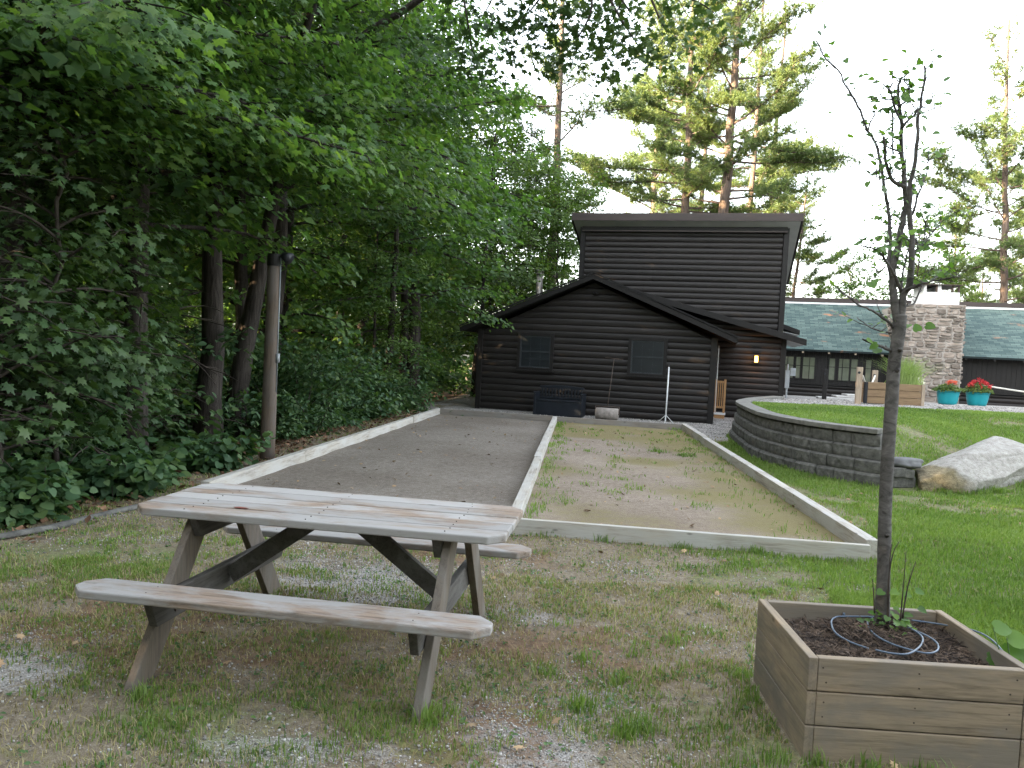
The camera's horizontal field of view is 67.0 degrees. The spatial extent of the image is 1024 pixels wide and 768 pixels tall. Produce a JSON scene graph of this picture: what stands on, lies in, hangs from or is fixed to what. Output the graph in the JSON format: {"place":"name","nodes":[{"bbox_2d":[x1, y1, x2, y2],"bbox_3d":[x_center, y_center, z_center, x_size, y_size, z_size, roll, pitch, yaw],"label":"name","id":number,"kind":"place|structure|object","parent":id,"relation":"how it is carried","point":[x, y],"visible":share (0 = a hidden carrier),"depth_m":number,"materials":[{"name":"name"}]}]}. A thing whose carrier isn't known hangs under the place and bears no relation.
{"place":"outdoors","nodes":[
{"label":"outdoors","id":0,"kind":"place"},
{"bbox_2d":[0,348,1023,767],"bbox_3d":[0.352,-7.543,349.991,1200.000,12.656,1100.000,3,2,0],"label":"ground","id":1,"kind":"structure","parent":0,"point":[90,708],"depth_m":3.96,"materials":[{"name":"green plant"}]},
{"bbox_2d":[0,451,97,530],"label":"shrub","id":2,"kind":"object","parent":1,"relation":"on","point":[58,494],"visible":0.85,"depth_m":6.49,"materials":[{"name":"green plant"}]},
{"bbox_2d":[0,504,137,539],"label":"edging strip","id":3,"kind":"object","parent":1,"relation":"on","point":[36,530],"visible":0.39,"depth_m":6.26,"materials":[{"name":"concrete"}]},
{"bbox_2d":[9,418,138,486],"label":"shrub","id":4,"kind":"object","parent":1,"relation":"on","point":[73,454],"visible":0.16,"depth_m":8.27,"materials":[{"name":"green plant"}]},
{"bbox_2d":[0,84,159,434],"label":"young maple","id":5,"kind":"object","parent":1,"relation":"on","point":[12,130],"visible":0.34,"depth_m":7.85,"materials":[{"name":"green plant"}]},
{"bbox_2d":[0,228,171,469],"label":"young maple","id":6,"kind":"object","parent":1,"relation":"on","point":[58,331],"visible":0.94,"depth_m":6.91,"materials":[{"name":"green plant"}]},
{"bbox_2d":[3,362,193,464],"bbox_3d":[-5.775,0.511,8.656,3.156,1.733,3.136,4,3,27],"label":"shrub","id":7,"kind":"object","parent":1,"relation":"on","point":[20,450],"visible":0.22,"depth_m":8.98,"materials":[{"name":"green plant"}]},
{"bbox_2d":[0,87,200,496],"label":"young maple","id":8,"kind":"object","parent":1,"relation":"on","point":[95,242],"visible":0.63,"depth_m":7.64,"materials":[{"name":"green plant"}]},
{"bbox_2d":[0,123,210,434],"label":"young maple","id":9,"kind":"object","parent":1,"relation":"on","point":[120,281],"visible":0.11,"depth_m":9.40,"materials":[{"name":"green plant"}]},
{"bbox_2d":[0,33,212,343],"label":"tree","id":10,"kind":"object","parent":1,"relation":"on","point":[159,246],"visible":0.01,"depth_m":10.21,"materials":[{"name":"green plant"}]},
{"bbox_2d":[0,325,223,503],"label":"shrub","id":11,"kind":"object","parent":1,"relation":"on","point":[92,417],"visible":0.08,"depth_m":8.99,"materials":[{"name":"green plant"}]},
{"bbox_2d":[24,136,206,445],"bbox_3d":[-6.675,-1.179,11.616,4.025,5.150,4.049,2,3,-16],"label":"young maple","id":12,"kind":"object","parent":1,"relation":"on","point":[121,267],"visible":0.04,"depth_m":11.29,"materials":[{"name":"green plant"}]},
{"bbox_2d":[67,450,188,501],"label":"shrub","id":13,"kind":"object","parent":1,"relation":"on","point":[134,475],"visible":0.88,"depth_m":7.38,"materials":[{"name":"green plant"}]},
{"bbox_2d":[67,432,197,485],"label":"shrub","id":14,"kind":"object","parent":1,"relation":"on","point":[166,452],"visible":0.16,"depth_m":8.38,"materials":[{"name":"green plant"}]},
{"bbox_2d":[0,8,277,296],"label":"tree","id":15,"kind":"object","parent":1,"relation":"on","point":[194,282],"visible":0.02,"depth_m":10.85,"materials":[{"name":"green plant"}]},
{"bbox_2d":[0,0,288,238],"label":"tree","id":16,"kind":"object","parent":1,"relation":"on","point":[71,51],"visible":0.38,"depth_m":6.97,"materials":[{"name":"green plant"}]},
{"bbox_2d":[77,230,240,438],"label":"young maple","id":17,"kind":"object","parent":1,"relation":"on","point":[155,388],"visible":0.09,"depth_m":10.93,"materials":[{"name":"green plant"}]},
{"bbox_2d":[0,7,332,394],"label":"tree","id":18,"kind":"object","parent":1,"relation":"on","point":[17,81],"visible":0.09,"depth_m":7.94,"materials":[{"name":"green plant"}]},
{"bbox_2d":[107,326,236,436],"bbox_3d":[-6.926,0.048,13.704,4.734,2.599,4.704,2,3,-16],"label":"shrub","id":19,"kind":"object","parent":1,"relation":"on","point":[196,336],"visible":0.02,"depth_m":13.81,"materials":[{"name":"green plant"}]},
{"bbox_2d":[0,0,353,454],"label":"tree","id":20,"kind":"object","parent":1,"relation":"on","point":[230,230],"visible":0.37,"depth_m":9.67,"materials":[{"name":"green plant"}]},
{"bbox_2d":[76,316,284,447],"bbox_3d":[-5.670,0.146,12.478,4.558,2.503,4.530,4,3,18],"label":"shrub","id":21,"kind":"object","parent":1,"relation":"on","point":[210,400],"visible":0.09,"depth_m":12.06,"materials":[{"name":"green plant"}]},
{"bbox_2d":[0,409,418,549],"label":"leaf litter","id":22,"kind":"object","parent":1,"relation":"on","point":[86,519],"visible":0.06,"depth_m":11.22,"materials":[{"name":"brown plant"}]},
{"bbox_2d":[0,0,430,470],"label":"maple tree","id":23,"kind":"object","parent":1,"relation":"on","point":[188,102],"visible":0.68,"depth_m":7.94,"materials":[{"name":"green plant"}]},
{"bbox_2d":[168,429,276,473],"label":"shrub","id":24,"kind":"object","parent":1,"relation":"on","point":[226,450],"visible":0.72,"depth_m":9.19,"materials":[{"name":"green plant"}]},
{"bbox_2d":[149,323,300,450],"bbox_3d":[-5.876,0.115,13.181,4.558,2.503,4.530,2,3,-25],"label":"shrub","id":25,"kind":"object","parent":1,"relation":"on","point":[230,411],"visible":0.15,"depth_m":13.47,"materials":[{"name":"green plant"}]},
{"bbox_2d":[86,0,383,390],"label":"tree","id":26,"kind":"object","parent":1,"relation":"on","point":[240,284],"visible":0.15,"depth_m":16.14,"materials":[{"name":"green plant"}]},
{"bbox_2d":[151,7,355,278],"bbox_3d":[-8.660,-6.410,17.278,9.453,15.321,8.891,1,3,-36],"label":"tree","id":27,"kind":"object","parent":1,"relation":"on","point":[293,228],"visible":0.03,"depth_m":18.84,"materials":[{"name":"green plant"}]},
{"bbox_2d":[162,330,355,433],"bbox_3d":[-5.566,0.036,15.236,4.182,2.310,4.208,1,3,-29],"label":"shrub","id":28,"kind":"object","parent":1,"relation":"on","point":[289,347],"visible":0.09,"depth_m":14.77,"materials":[{"name":"green plant"}]},
{"bbox_2d":[260,252,293,459],"bbox_3d":[-3.156,-0.222,10.340,0.359,3.071,0.196,3,2,14],"label":"lamp pole","id":29,"kind":"object","parent":1,"relation":"on","point":[271,361],"visible":0.91,"depth_m":10.28,"materials":[{"name":"brown wood"}]},
{"bbox_2d":[158,14,395,347],"bbox_3d":[-7.646,-5.949,23.153,8.657,14.017,8.555,2,2,-9],"label":"tree","id":30,"kind":"object","parent":1,"relation":"on","point":[256,231],"visible":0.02,"depth_m":22.35,"materials":[{"name":"green plant"}]},
{"bbox_2d":[0,0,558,443],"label":"maple tree","id":31,"kind":"object","parent":1,"relation":"on","point":[212,280],"visible":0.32,"depth_m":11.71,"materials":[{"name":"green plant"}]},
{"bbox_2d":[186,350,387,436],"bbox_3d":[-4.453,0.230,14.073,3.331,1.829,3.310,4,3,33],"label":"shrub","id":32,"kind":"object","parent":1,"relation":"on","point":[296,385],"visible":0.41,"depth_m":14.25,"materials":[{"name":"green plant"}]},
{"bbox_2d":[222,379,355,440],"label":"shrub","id":33,"kind":"object","parent":1,"relation":"on","point":[292,430],"visible":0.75,"depth_m":13.01,"materials":[{"name":"green plant"}]},
{"bbox_2d":[82,175,521,390],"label":"woods","id":34,"kind":"object","parent":1,"relation":"on","point":[462,370],"visible":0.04,"depth_m":35.65,"materials":[{"name":"green plant"}]},
{"bbox_2d":[75,483,530,722],"bbox_3d":[-0.946,1.028,4.081,1.940,0.775,1.567,3,2,9],"label":"picnic table","id":35,"kind":"object","parent":1,"relation":"on","point":[392,529],"visible":0.95,"depth_m":3.79,"materials":[{"name":"grey wood"}]},
{"bbox_2d":[182,0,438,358],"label":"tree","id":36,"kind":"object","parent":1,"relation":"on","point":[288,294],"visible":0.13,"depth_m":20.09,"materials":[{"name":"green plant"}]},
{"bbox_2d":[68,0,553,437],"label":"maple tree","id":37,"kind":"object","parent":1,"relation":"on","point":[241,368],"visible":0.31,"depth_m":13.80,"materials":[{"name":"green plant"}]},
{"bbox_2d":[227,340,400,425],"bbox_3d":[-4.409,0.091,16.500,4.032,2.214,4.008,1,3,-36],"label":"shrub","id":38,"kind":"object","parent":1,"relation":"on","point":[326,349],"visible":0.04,"depth_m":16.98,"materials":[{"name":"green plant"}]},
{"bbox_2d":[201,408,439,483],"bbox_3d":[-2.403,0.882,13.028,0.099,0.234,10.820,3,2,7],"label":"court rail","id":39,"kind":"object","parent":1,"relation":"on","point":[249,473],"visible":0.53,"depth_m":10.24,"materials":[{"name":"grey wood"}]},
{"bbox_2d":[250,346,414,429],"bbox_3d":[-3.665,0.170,15.276,3.506,1.925,3.485,2,3,-25],"label":"shrub","id":40,"kind":"object","parent":1,"relation":"on","point":[344,414],"visible":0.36,"depth_m":15.63,"materials":[{"name":"green plant"}]},
{"bbox_2d":[251,0,444,336],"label":"tree","id":41,"kind":"object","parent":1,"relation":"on","point":[344,236],"visible":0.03,"depth_m":29.39,"materials":[{"name":"green plant"}]},
{"bbox_2d":[306,356,440,421],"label":"shrub","id":42,"kind":"object","parent":1,"relation":"on","point":[382,412],"visible":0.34,"depth_m":16.99,"materials":[{"name":"green plant"}]},
{"bbox_2d":[302,197,449,389],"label":"tree","id":43,"kind":"object","parent":1,"relation":"on","point":[360,243],"visible":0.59,"depth_m":18.30,"materials":[{"name":"green plant"}]},
{"bbox_2d":[301,347,463,415],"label":"shrub","id":44,"kind":"object","parent":1,"relation":"on","point":[405,401],"visible":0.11,"depth_m":18.18,"materials":[{"name":"green plant"}]},
{"bbox_2d":[262,3,506,355],"bbox_3d":[-3.937,-7.670,24.743,8.492,17.412,7.857,4,3,18],"label":"tree","id":45,"kind":"object","parent":1,"relation":"on","point":[362,322],"visible":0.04,"depth_m":25.00,"materials":[{"name":"green plant"}]},
{"bbox_2d":[238,414,549,505],"bbox_3d":[-0.885,0.996,12.604,3.124,0.026,11.111,3,2,7],"label":"court surface","id":46,"kind":"object","parent":1,"relation":"on","point":[504,474],"visible":0.91,"depth_m":10.35,"materials":[{"name":"grey gravel"}]},
{"bbox_2d":[281,7,514,411],"bbox_3d":[-3.060,-3.913,18.679,5.951,9.751,6.022,4,3,33],"label":"tree","id":47,"kind":"object","parent":1,"relation":"on","point":[397,276],"visible":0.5,"depth_m":18.60,"materials":[{"name":"green plant"}]},
{"bbox_2d":[324,325,477,398],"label":"shrub","id":48,"kind":"object","parent":1,"relation":"on","point":[452,386],"visible":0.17,"depth_m":25.78,"materials":[{"name":"green plant"}]},
{"bbox_2d":[329,340,472,400],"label":"shrub","id":49,"kind":"object","parent":1,"relation":"on","point":[441,360],"visible":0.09,"depth_m":23.42,"materials":[{"name":"green plant"}]},
{"bbox_2d":[257,0,555,391],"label":"tree","id":50,"kind":"object","parent":1,"relation":"on","point":[428,282],"visible":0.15,"depth_m":21.58,"materials":[{"name":"green plant"}]},
{"bbox_2d":[291,0,521,404],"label":"tree","id":51,"kind":"object","parent":1,"relation":"on","point":[416,337],"visible":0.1,"depth_m":21.46,"materials":[{"name":"green plant"}]},
{"bbox_2d":[376,362,446,411],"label":"shrub","id":52,"kind":"object","parent":1,"relation":"on","point":[418,393],"visible":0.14,"depth_m":19.39,"materials":[{"name":"green plant"}]},
{"bbox_2d":[308,50,521,353],"bbox_3d":[-3.433,-6.061,28.837,8.470,13.850,8.459,2,2,-9],"label":"tree","id":53,"kind":"object","parent":1,"relation":"on","point":[443,327],"visible":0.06,"depth_m":27.30,"materials":[{"name":"green plant"}]},
{"bbox_2d":[161,0,757,419],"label":"oak tree","id":54,"kind":"object","parent":1,"relation":"on","point":[585,30],"visible":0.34,"depth_m":10.53,"materials":[{"name":"green plant"}]},
{"bbox_2d":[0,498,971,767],"bbox_3d":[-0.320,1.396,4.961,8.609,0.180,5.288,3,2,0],"label":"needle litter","id":55,"kind":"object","parent":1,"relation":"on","point":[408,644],"visible":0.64,"depth_m":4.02,"materials":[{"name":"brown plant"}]},
{"bbox_2d":[395,81,578,396],"bbox_3d":[-1.003,-4.624,26.256,6.587,10.772,6.579,3,2,11],"label":"tree","id":56,"kind":"object","parent":1,"relation":"on","point":[520,275],"visible":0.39,"depth_m":26.00,"materials":[{"name":"green plant"}]},
{"bbox_2d":[429,135,559,361],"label":"tree","id":57,"kind":"object","parent":1,"relation":"on","point":[493,304],"visible":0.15,"depth_m":28.97,"materials":[{"name":"green plant"}]},
{"bbox_2d":[440,408,552,421],"bbox_3d":[-0.398,0.770,18.142,2.730,0.224,0.050,3,2,11],"label":"court rail","id":58,"kind":"object","parent":1,"relation":"on","point":[532,417],"visible":0.51,"depth_m":18.11,"materials":[{"name":"grey wood"}]},
{"bbox_2d":[0,506,1014,767],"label":"ground weeds","id":59,"kind":"object","parent":1,"relation":"on","point":[394,634],"visible":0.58,"depth_m":3.97,"materials":[{"name":"green plant"}]},
{"bbox_2d":[0,402,1020,767],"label":"fallen leaves","id":60,"kind":"object","parent":1,"relation":"on","point":[268,638],"visible":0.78,"depth_m":6.25,"materials":[{"name":"brown plant"}]},
{"bbox_2d":[431,130,589,344],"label":"tree","id":61,"kind":"object","parent":1,"relation":"on","point":[562,272],"visible":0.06,"depth_m":33.25,"materials":[{"name":"green plant"}]},
{"bbox_2d":[0,401,1023,767],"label":"grass","id":62,"kind":"structure","parent":1,"relation":"on","point":[936,521],"depth_m":5.53,"materials":[{"name":"green plant"}]},
{"bbox_2d":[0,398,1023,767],"bbox_3d":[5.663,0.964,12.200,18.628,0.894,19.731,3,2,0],"label":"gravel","id":63,"kind":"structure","parent":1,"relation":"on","point":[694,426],"depth_m":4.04,"materials":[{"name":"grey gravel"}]},
{"bbox_2d":[455,164,587,358],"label":"tree","id":64,"kind":"object","parent":1,"relation":"on","point":[537,237],"visible":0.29,"depth_m":28.17,"materials":[{"name":"green plant"}]},
{"bbox_2d":[512,416,556,517],"bbox_3d":[0.494,1.059,12.329,0.109,0.223,10.988,3,2,5],"label":"court rail","id":65,"kind":"object","parent":1,"relation":"on","point":[523,495],"visible":0.66,"depth_m":9.48,"materials":[{"name":"grey wood"}]},
{"bbox_2d":[467,144,610,352],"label":"tree","id":66,"kind":"object","parent":1,"relation":"on","point":[563,174],"visible":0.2,"depth_m":30.49,"materials":[{"name":"green plant"}]},
{"bbox_2d":[492,174,611,302],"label":"tree","id":67,"kind":"object","parent":1,"relation":"on","point":[574,201],"visible":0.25,"depth_m":29.52,"materials":[{"name":"green plant"}]},
{"bbox_2d":[466,0,651,287],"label":"pine tree","id":68,"kind":"object","parent":1,"relation":"on","point":[558,115],"visible":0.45,"depth_m":32.14,"materials":[{"name":"green plant"}]},
{"bbox_2d":[533,385,586,417],"bbox_3d":[1.236,0.433,20.025,1.300,0.780,0.540,3,2,15],"label":"storage bench","id":69,"kind":"object","parent":1,"relation":"on","point":[558,406],"visible":1,"depth_m":19.89,"materials":[{"name":"black plastic"}]},
{"bbox_2d":[595,357,622,419],"bbox_3d":[2.494,0.111,19.733,0.620,1.568,0.808,3,2,15],"label":"court roller","id":70,"kind":"object","parent":1,"relation":"on","point":[607,413],"visible":0.99,"depth_m":19.43,"materials":[{"name":"concrete"}]},
{"bbox_2d":[557,416,681,430],"bbox_3d":[2.426,0.936,17.578,2.828,0.216,0.050,3,2,11],"label":"court rail","id":71,"kind":"object","parent":1,"relation":"on","point":[616,423],"visible":0.51,"depth_m":17.55,"materials":[{"name":"grey wood"}]},
{"bbox_2d":[459,212,806,423],"bbox_3d":[4.084,-2.026,23.576,9.210,6.267,8.025,3,2,15],"label":"log cabin","id":72,"kind":"object","parent":1,"relation":"on","point":[695,302],"visible":0.97,"depth_m":21.27,"materials":[{"name":"brown wood"}]},
{"bbox_2d":[515,332,554,372],"bbox_3d":[0.620,-0.854,20.763,1.040,1.035,0.085,3,2,15],"label":"window","id":73,"kind":"structure","parent":72,"relation":"in","point":[535,351],"depth_m":20.77,"materials":[{"name":"black glass"}]},
{"bbox_2d":[626,337,667,378],"bbox_3d":[3.493,-0.681,19.992,1.040,1.035,0.085,3,2,15],"label":"window","id":74,"kind":"structure","parent":72,"relation":"in","point":[647,357],"depth_m":20.00,"materials":[{"name":"grey glass"}]},
{"bbox_2d":[564,0,718,212],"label":"pine tree","id":75,"kind":"object","parent":1,"relation":"on","point":[643,158],"visible":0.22,"depth_m":50.97,"materials":[{"name":"green plant"}]},
{"bbox_2d":[565,0,782,212],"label":"pine tree","id":76,"kind":"object","parent":1,"relation":"on","point":[653,110],"visible":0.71,"depth_m":36.64,"materials":[{"name":"green plant"}]},
{"bbox_2d":[523,422,843,541],"bbox_3d":[2.003,1.156,12.155,3.043,0.029,11.076,3,2,5],"label":"court surface","id":77,"kind":"object","parent":1,"relation":"on","point":[652,511],"visible":0.87,"depth_m":9.19,"materials":[{"name":"beige sand"},{"name":"grass"}]},
{"bbox_2d":[523,421,833,541],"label":"court grass","id":78,"kind":"structure","parent":77,"relation":"on","point":[553,443],"depth_m":10.45,"materials":[{"name":"green plant"}]},
{"bbox_2d":[512,518,869,561],"bbox_3d":[1.470,1.355,6.604,3.009,0.205,0.055,3,2,7],"label":"court rail","id":79,"kind":"object","parent":1,"relation":"on","point":[651,536],"visible":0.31,"depth_m":6.57,"materials":[{"name":"grey wood"}]},
{"bbox_2d":[657,20,750,211],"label":"pine tree","id":80,"kind":"object","parent":1,"relation":"on","point":[741,164],"visible":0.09,"depth_m":55.31,"materials":[{"name":"green plant"}]},
{"bbox_2d":[641,0,866,212],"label":"pine tree","id":81,"kind":"object","parent":1,"relation":"on","point":[777,190],"visible":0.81,"depth_m":36.04,"materials":[{"name":"green plant"}]},
{"bbox_2d":[680,2,832,235],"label":"pine tree","id":82,"kind":"object","parent":1,"relation":"on","point":[762,54],"visible":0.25,"depth_m":45.85,"materials":[{"name":"green plant"}]},
{"bbox_2d":[682,424,876,558],"bbox_3d":[3.435,1.213,11.914,0.119,0.236,10.906,3,2,4],"label":"court rail","id":83,"kind":"object","parent":1,"relation":"on","point":[840,527],"visible":0.5,"depth_m":8.52,"materials":[{"name":"grey wood"}]},
{"bbox_2d":[732,12,850,239],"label":"pine tree","id":84,"kind":"object","parent":1,"relation":"on","point":[822,188],"visible":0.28,"depth_m":48.35,"materials":[{"name":"green plant"}]},
{"bbox_2d":[729,396,882,487],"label":"retaining wall","id":85,"kind":"structure","parent":1,"relation":"on","point":[848,453],"depth_m":11.46,"materials":[{"name":"concrete"}]},
{"bbox_2d":[784,172,863,298],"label":"pine tree","id":86,"kind":"object","parent":1,"relation":"on","point":[808,255],"visible":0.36,"depth_m":41.30,"materials":[{"name":"green plant"}]},
{"bbox_2d":[803,243,888,299],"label":"thin tree","id":87,"kind":"object","parent":1,"relation":"on","point":[840,268],"visible":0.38,"depth_m":36.86,"materials":[{"name":"green plant"}]},
{"bbox_2d":[753,599,1023,767],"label":"wooden planter","id":88,"kind":"object","parent":1,"relation":"on","point":[841,708],"visible":0.86,"depth_m":3.13,"materials":[{"name":"wood"}]},
{"bbox_2d":[784,612,988,664],"bbox_3d":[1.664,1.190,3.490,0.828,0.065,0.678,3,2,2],"label":"mulch","id":89,"kind":"object","parent":88,"relation":"in","point":[893,639],"visible":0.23,"depth_m":3.56,"materials":[{"name":"wood"}]},
{"bbox_2d":[813,23,960,626],"bbox_3d":[1.744,-0.256,3.649,0.735,2.945,0.593,3,2,12],"label":"sapling","id":90,"kind":"object","parent":89,"relation":"on","point":[898,324],"visible":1,"depth_m":3.64,"materials":[{"name":"brown plant"}]},
{"bbox_2d":[856,541,926,637],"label":"root shoots","id":91,"kind":"object","parent":89,"relation":"on","point":[904,621],"visible":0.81,"depth_m":3.65,"materials":[{"name":"green plant"}]},
{"bbox_2d":[830,612,1001,654],"bbox_3d":[1.812,1.142,3.578,0.644,0.071,0.536,3,2,0],"label":"irrigation hose","id":92,"kind":"object","parent":89,"relation":"on","point":[917,632],"visible":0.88,"depth_m":3.48,"materials":[{"name":"grey plastic"}]},
{"bbox_2d":[861,382,925,405],"bbox_3d":[8.998,0.222,18.453,1.344,0.500,0.710,3,2,7],"label":"timber planter","id":93,"kind":"object","parent":1,"relation":"on","point":[909,394],"visible":0.66,"depth_m":18.10,"materials":[{"name":"brown wood"}]},
{"bbox_2d":[875,467,915,487],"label":"loose block","id":94,"kind":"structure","parent":1,"relation":"on","point":[904,478],"depth_m":10.50,"materials":[{"name":"concrete"}]},
{"bbox_2d":[894,457,923,468],"bbox_3d":[5.419,1.094,10.664,0.574,0.156,0.395,2,2,-10],"label":"flat stone","id":95,"kind":"object","parent":94,"relation":"on","point":[909,463],"visible":0.77,"depth_m":10.51,"materials":[{"name":"grey stone"}]},
{"bbox_2d":[784,284,1023,406],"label":"lodge","id":96,"kind":"structure","parent":1,"relation":"on","point":[969,341],"depth_m":29.02,"materials":[{"name":"dark brown wood"},{"name":"green shingle"},{"name":"stone"}]},
{"bbox_2d":[801,356,815,379],"bbox_3d":[11.355,-0.612,29.605,0.490,0.880,0.041,3,2,15],"label":"window","id":97,"kind":"structure","parent":96,"relation":"in","point":[808,363],"depth_m":29.60,"materials":[{"name":"clear glass"}]},
{"bbox_2d":[837,358,850,381],"bbox_3d":[12.565,-0.540,29.281,0.440,0.880,0.041,3,2,15],"label":"window","id":98,"kind":"structure","parent":96,"relation":"in","point":[843,372],"depth_m":29.28,"materials":[{"name":"clear glass"}]},
{"bbox_2d":[834,190,989,301],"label":"thin tree","id":99,"kind":"object","parent":1,"relation":"on","point":[920,275],"visible":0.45,"depth_m":33.86,"materials":[{"name":"green plant"}]},
{"bbox_2d":[920,214,985,300],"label":"pine tree","id":100,"kind":"object","parent":1,"relation":"on","point":[966,258],"visible":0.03,"depth_m":63.85,"materials":[{"name":"green plant"}]},
{"bbox_2d":[883,14,1023,302],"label":"pine tree","id":101,"kind":"object","parent":1,"relation":"on","point":[998,259],"visible":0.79,"depth_m":39.33,"materials":[{"name":"green plant"}]},
{"bbox_2d":[915,436,1023,493],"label":"boulder","id":102,"kind":"object","parent":1,"relation":"on","point":[996,461],"visible":0.78,"depth_m":10.61,"materials":[{"name":"grey stone"}]},
{"bbox_2d":[966,121,1023,303],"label":"pine tree","id":103,"kind":"object","parent":1,"relation":"on","point":[1019,264],"visible":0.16,"depth_m":50.58,"materials":[{"name":"green plant"}]},
{"bbox_2d":[986,620,1023,665],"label":"broadleaf weed","id":104,"kind":"object","parent":1,"relation":"on","point":[1013,646],"visible":0.38,"depth_m":3.34,"materials":[{"name":"green plant"}]},
{"bbox_2d":[169,0,1023,360],"label":"sky","id":105,"kind":"structure","parent":0,"point":[867,32],"materials":[{"name":"white"}]},
{"bbox_2d":[871,354,960,384],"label":"ornamental grass","id":106,"kind":"object","parent":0,"point":[909,374],"depth_m":18.27,"materials":[{"name":"green plant"}]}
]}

